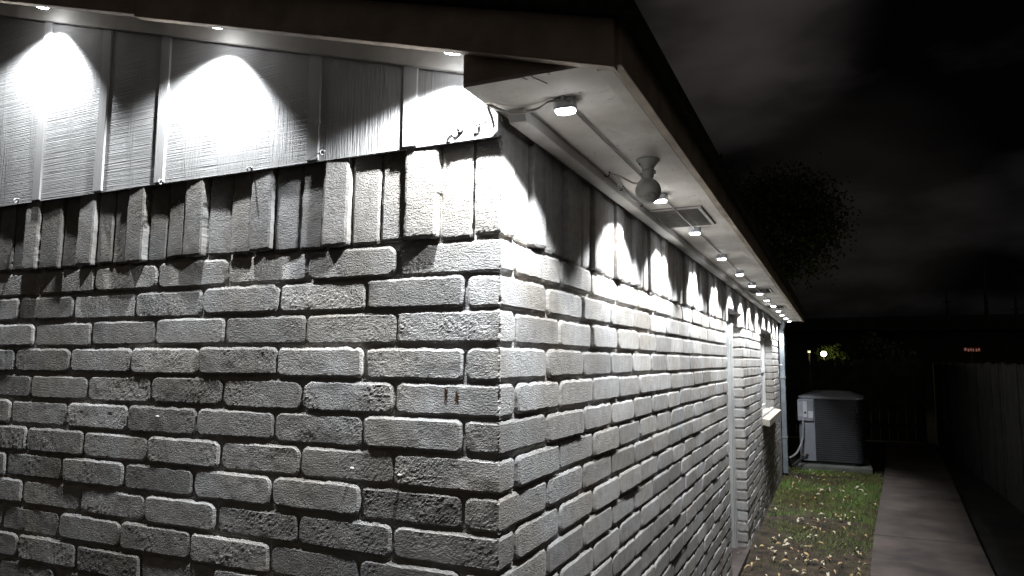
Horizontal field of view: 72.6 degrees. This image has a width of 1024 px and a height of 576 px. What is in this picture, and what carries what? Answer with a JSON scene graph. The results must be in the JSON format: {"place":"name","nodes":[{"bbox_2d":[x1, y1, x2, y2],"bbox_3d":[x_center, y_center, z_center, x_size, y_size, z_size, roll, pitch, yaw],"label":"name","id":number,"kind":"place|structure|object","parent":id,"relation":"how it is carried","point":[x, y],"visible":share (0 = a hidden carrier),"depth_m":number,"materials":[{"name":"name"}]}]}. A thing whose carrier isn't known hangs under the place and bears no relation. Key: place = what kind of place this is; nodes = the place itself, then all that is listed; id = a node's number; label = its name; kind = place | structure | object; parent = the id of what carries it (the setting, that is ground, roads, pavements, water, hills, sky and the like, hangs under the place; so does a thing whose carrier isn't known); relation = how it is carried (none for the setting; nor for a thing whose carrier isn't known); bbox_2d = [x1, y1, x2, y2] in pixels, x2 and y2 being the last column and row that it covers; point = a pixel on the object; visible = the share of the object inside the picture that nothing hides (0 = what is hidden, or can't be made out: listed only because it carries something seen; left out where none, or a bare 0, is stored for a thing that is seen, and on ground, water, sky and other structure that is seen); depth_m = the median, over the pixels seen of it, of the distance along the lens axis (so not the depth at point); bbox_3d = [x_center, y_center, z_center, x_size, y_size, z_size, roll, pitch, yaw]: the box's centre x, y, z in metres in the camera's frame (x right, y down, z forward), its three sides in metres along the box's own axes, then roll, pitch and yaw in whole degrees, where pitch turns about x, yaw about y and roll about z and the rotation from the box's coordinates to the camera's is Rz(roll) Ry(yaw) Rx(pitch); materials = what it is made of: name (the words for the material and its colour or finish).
{"place":"outdoors","nodes":[
{"label":"outdoors","id":0,"kind":"place"},
{"bbox_2d":[720,153,753,204],"bbox_3d":[7.038,-0.388,25.862,5.261,9.073,6.063,-2,-7,24],"label":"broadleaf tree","id":1,"kind":"object","parent":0,"point":[730,171],"depth_m":24.76,"materials":[{"name":"green plant"}]},
{"bbox_2d":[634,0,1023,338],"label":"sky","id":2,"kind":"structure","parent":0,"point":[919,103],"materials":[{"name":"black"}]},
{"bbox_2d":[785,317,882,401],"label":"neighbour house","id":3,"kind":"structure","parent":0,"point":[811,334],"depth_m":26.01,"materials":[{"name":"black"}]},
{"bbox_2d":[761,377,1023,575],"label":"ground","id":4,"kind":"structure","parent":0,"point":[996,519],"depth_m":6.94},
{"bbox_2d":[0,0,806,575],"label":"brick house","id":5,"kind":"structure","parent":4,"relation":"on","point":[538,342],"depth_m":1.76,"materials":[{"name":"brick"}]},
{"bbox_2d":[449,128,462,135],"bbox_3d":[-0.121,-0.338,1.503,0.035,0.010,0.011,-16,-12,22],"label":"wire clip","id":6,"kind":"object","parent":5,"relation":"attached to","point":[457,129],"visible":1,"depth_m":1.50,"materials":[{"name":"white plastic"}]},
{"bbox_2d":[472,123,479,133],"bbox_3d":[-0.077,-0.341,1.482,0.010,0.025,0.011,35,9,24],"label":"wire clip","id":7,"kind":"object","parent":5,"relation":"attached to","point":[474,130],"visible":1,"depth_m":1.48,"materials":[{"name":"white plastic"}]},
{"bbox_2d":[487,107,491,131],"bbox_3d":[-0.046,-0.350,1.447,0.009,0.050,0.021,0,-6,-1],"label":"thin wire","id":8,"kind":"object","parent":5,"relation":"attached to","point":[489,121],"visible":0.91,"depth_m":1.45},
{"bbox_2d":[482,99,560,127],"bbox_3d":[0.019,-0.355,1.425,0.177,0.038,0.053,-1,-6,11],"label":"light cable","id":9,"kind":"object","parent":5,"relation":"attached to","point":[515,113],"visible":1,"depth_m":1.43,"materials":[{"name":"grey plastic"}]},
{"bbox_2d":[553,96,576,114],"bbox_3d":[0.107,-0.364,1.404,0.046,0.026,0.054,-3,-5,16],"label":"eave light","id":10,"kind":"object","parent":5,"relation":"attached to","point":[566,106],"visible":1,"depth_m":1.39,"materials":[{"name":"plastic"}]},
{"bbox_2d":[574,112,641,178],"bbox_3d":[0.287,-0.331,1.795,0.008,0.007,0.821,-2,-7,24],"label":"light cable","id":11,"kind":"object","parent":5,"relation":"attached to","point":[604,141],"visible":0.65,"depth_m":1.66,"materials":[{"name":"grey plastic"}]},
{"bbox_2d":[635,156,660,203],"bbox_3d":[0.353,-0.276,1.807,0.066,0.116,0.066,-2,-7,24],"label":"bulb camera","id":12,"kind":"object","parent":5,"relation":"attached to","point":[648,189],"visible":1,"depth_m":1.79,"materials":[{"name":"plastic"}]},
{"bbox_2d":[654,193,667,202],"bbox_3d":[0.464,-0.281,2.187,0.046,0.026,0.054,-3,-7,23],"label":"eave light","id":13,"kind":"object","parent":5,"relation":"attached to","point":[663,197],"visible":0.61,"depth_m":2.17,"materials":[{"name":"plastic"}]},
{"bbox_2d":[667,201,694,227],"bbox_3d":[0.592,-0.260,2.460,0.008,0.007,0.561,-2,-7,24],"label":"light cable","id":14,"kind":"object","parent":5,"relation":"attached to","point":[679,214],"visible":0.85,"depth_m":2.44,"materials":[{"name":"grey plastic"}]},
{"bbox_2d":[689,227,700,234],"bbox_3d":[0.717,-0.223,2.733,0.046,0.026,0.054,-1,-5,24],"label":"eave light","id":15,"kind":"object","parent":5,"relation":"attached to","point":[695,231],"visible":0.97,"depth_m":2.72,"materials":[{"name":"plastic"}]},
{"bbox_2d":[700,233,721,254],"bbox_3d":[0.874,-0.194,3.073,0.007,0.007,0.706,-2,-7,24],"label":"light cable","id":16,"kind":"object","parent":5,"relation":"attached to","point":[711,245],"visible":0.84,"depth_m":3.10,"materials":[{"name":"grey plastic"}]},
{"bbox_2d":[717,254,726,259],"bbox_3d":[1.026,-0.150,3.413,0.046,0.026,0.054,-2,-7,32],"label":"eave light","id":17,"kind":"object","parent":5,"relation":"attached to","point":[722,257],"visible":0.97,"depth_m":3.40,"materials":[{"name":"plastic"}]},
{"bbox_2d":[724,315,749,575],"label":"door","id":18,"kind":"structure","parent":5,"relation":"in","point":[740,554],"depth_m":5.23,"materials":[{"name":"paint"}]},
{"bbox_2d":[735,271,743,275],"bbox_3d":[1.315,-0.085,4.025,0.046,0.026,0.054,-3,-6,25],"label":"eave light","id":19,"kind":"object","parent":5,"relation":"attached to","point":[740,273],"visible":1,"depth_m":4.01,"materials":[{"name":"plastic"}]},
{"bbox_2d":[748,283,755,286],"bbox_3d":[1.590,-0.021,4.622,0.046,0.026,0.054,-4,-6,32],"label":"eave light","id":20,"kind":"object","parent":5,"relation":"attached to","point":[751,284],"visible":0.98,"depth_m":4.61,"materials":[{"name":"plastic"}]},
{"bbox_2d":[759,333,780,426],"bbox_3d":[2.624,0.916,7.305,0.240,0.919,1.594,-2,-7,24],"label":"window","id":21,"kind":"structure","parent":5,"relation":"in","point":[770,418],"depth_m":7.82,"materials":[{"name":"paint"}]},
{"bbox_2d":[729,152,861,371],"bbox_3d":[8.069,-0.232,21.974,5.471,7.972,4.792,-2,-7,24],"label":"broadleaf tree","id":22,"kind":"object","parent":4,"relation":"on","point":[788,221],"visible":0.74,"depth_m":21.23,"materials":[{"name":"green plant"}]},
{"bbox_2d":[740,466,884,575],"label":"grass","id":23,"kind":"structure","parent":4,"relation":"on","point":[847,568],"depth_m":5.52,"materials":[{"name":"green plant"}]},
{"bbox_2d":[821,349,826,358],"bbox_3d":[8.732,2.608,19.485,0.149,1.804,0.162,2,-6,-14],"label":"porch lamp","id":24,"kind":"object","parent":4,"relation":"on","point":[823,353],"visible":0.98,"depth_m":19.52,"materials":[{"name":"white glass"}]},
{"bbox_2d":[814,343,851,365],"bbox_3d":[9.240,2.582,20.134,0.932,2.002,0.743,2,-6,-17],"label":"garden shrub","id":25,"kind":"object","parent":4,"relation":"on","point":[832,352],"visible":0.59,"depth_m":20.05,"materials":[{"name":"green plant"}]},
{"bbox_2d":[797,459,872,473],"bbox_3d":[4.371,2.392,9.455,0.890,0.088,1.000,-2,-7,24],"label":"equipment pad","id":26,"kind":"object","parent":4,"relation":"on","point":[867,468],"visible":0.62,"depth_m":9.03,"materials":[{"name":"concrete"}]},
{"bbox_2d":[797,390,865,465],"bbox_3d":[4.355,1.870,9.482,0.797,0.954,0.843,-3,-7,27],"label":"air conditioner","id":27,"kind":"object","parent":26,"relation":"on","point":[834,430],"visible":0.99,"depth_m":9.16,"materials":[{"name":"paint"}]},
{"bbox_2d":[782,418,803,460],"bbox_3d":[3.654,1.981,9.116,0.518,0.534,0.042,4,-7,-30],"label":"power conduit","id":28,"kind":"object","parent":27,"relation":"attached to","point":[799,447],"visible":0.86,"depth_m":9.22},
{"bbox_2d":[782,452,807,466],"bbox_3d":[3.654,2.222,9.064,0.507,0.214,0.066,4,-7,-31],"label":"refrigerant line","id":29,"kind":"object","parent":27,"relation":"attached to","point":[796,462],"visible":0.8,"depth_m":9.06,"materials":[{"name":"rubber"}]},
{"bbox_2d":[777,359,927,442],"bbox_3d":[2.561,2.211,14.590,10.540,1.491,0.182,-2,-7,24],"label":"wooden fence","id":30,"kind":"object","parent":4,"relation":"on","point":[902,430],"visible":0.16,"depth_m":12.66,"materials":[{"name":"brown wood"}]},
{"bbox_2d":[842,331,919,378],"bbox_3d":[11.272,2.527,21.438,2.006,2.406,1.954,3,-7,-24],"label":"garden shrub","id":31,"kind":"object","parent":4,"relation":"on","point":[871,347],"visible":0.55,"depth_m":21.25,"materials":[{"name":"green plant"}]},
{"bbox_2d":[942,287,951,322],"bbox_3d":[17.535,2.192,27.973,0.320,4.490,0.217,-2,-7,24],"label":"utility pole","id":32,"kind":"object","parent":4,"relation":"on","point":[946,301],"visible":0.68,"depth_m":28.08,"materials":[{"name":"brown wood"}]},
{"bbox_2d":[874,314,1023,399],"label":"neighbour house","id":33,"kind":"structure","parent":4,"relation":"on","point":[929,340],"depth_m":27.23,"materials":[{"name":"black"}]},
{"bbox_2d":[963,347,981,363],"bbox_3d":[13.076,2.612,19.743,0.440,1.870,0.112,-2,-7,24],"label":"sign","id":34,"kind":"object","parent":4,"relation":"on","point":[972,349],"visible":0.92,"depth_m":19.80,"materials":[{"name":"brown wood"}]},
{"bbox_2d":[933,362,1023,513],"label":"wooden fence","id":35,"kind":"object","parent":4,"relation":"on","point":[979,412],"visible":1,"depth_m":8.01,"materials":[{"name":"brown wood"}]},
{"bbox_2d":[1011,295,1020,321],"bbox_3d":[19.615,2.315,27.003,0.320,4.067,0.217,-2,-7,24],"label":"utility pole","id":36,"kind":"object","parent":4,"relation":"on","point":[1016,309],"visible":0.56,"depth_m":27.12,"materials":[{"name":"brown wood"}]},
{"bbox_2d":[870,442,994,575],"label":"path","id":37,"kind":"structure","parent":0,"point":[925,524],"depth_m":6.01,"materials":[{"name":"concrete"}]},
{"bbox_3d":[0.265,-0.314,1.933,0.018,0.014,0.008,-2,-7,24],"label":"screw hook","id":38,"kind":"object","parent":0,"visible":0},
{"bbox_2d":[610,173,642,184],"bbox_3d":[0.304,-0.296,1.872,0.011,0.056,0.131,4,-7,-32],"label":"camera wire","id":39,"kind":"object","parent":38,"relation":"attached to","point":[631,182],"visible":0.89,"depth_m":1.86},
{"bbox_2d":[611,175,655,210],"bbox_3d":[0.381,-0.285,2.179,0.025,0.020,0.546,-2,-7,24],"label":"camera wire","id":40,"kind":"object","parent":38,"relation":"attached to","point":[628,196],"visible":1,"depth_m":2.15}
]}

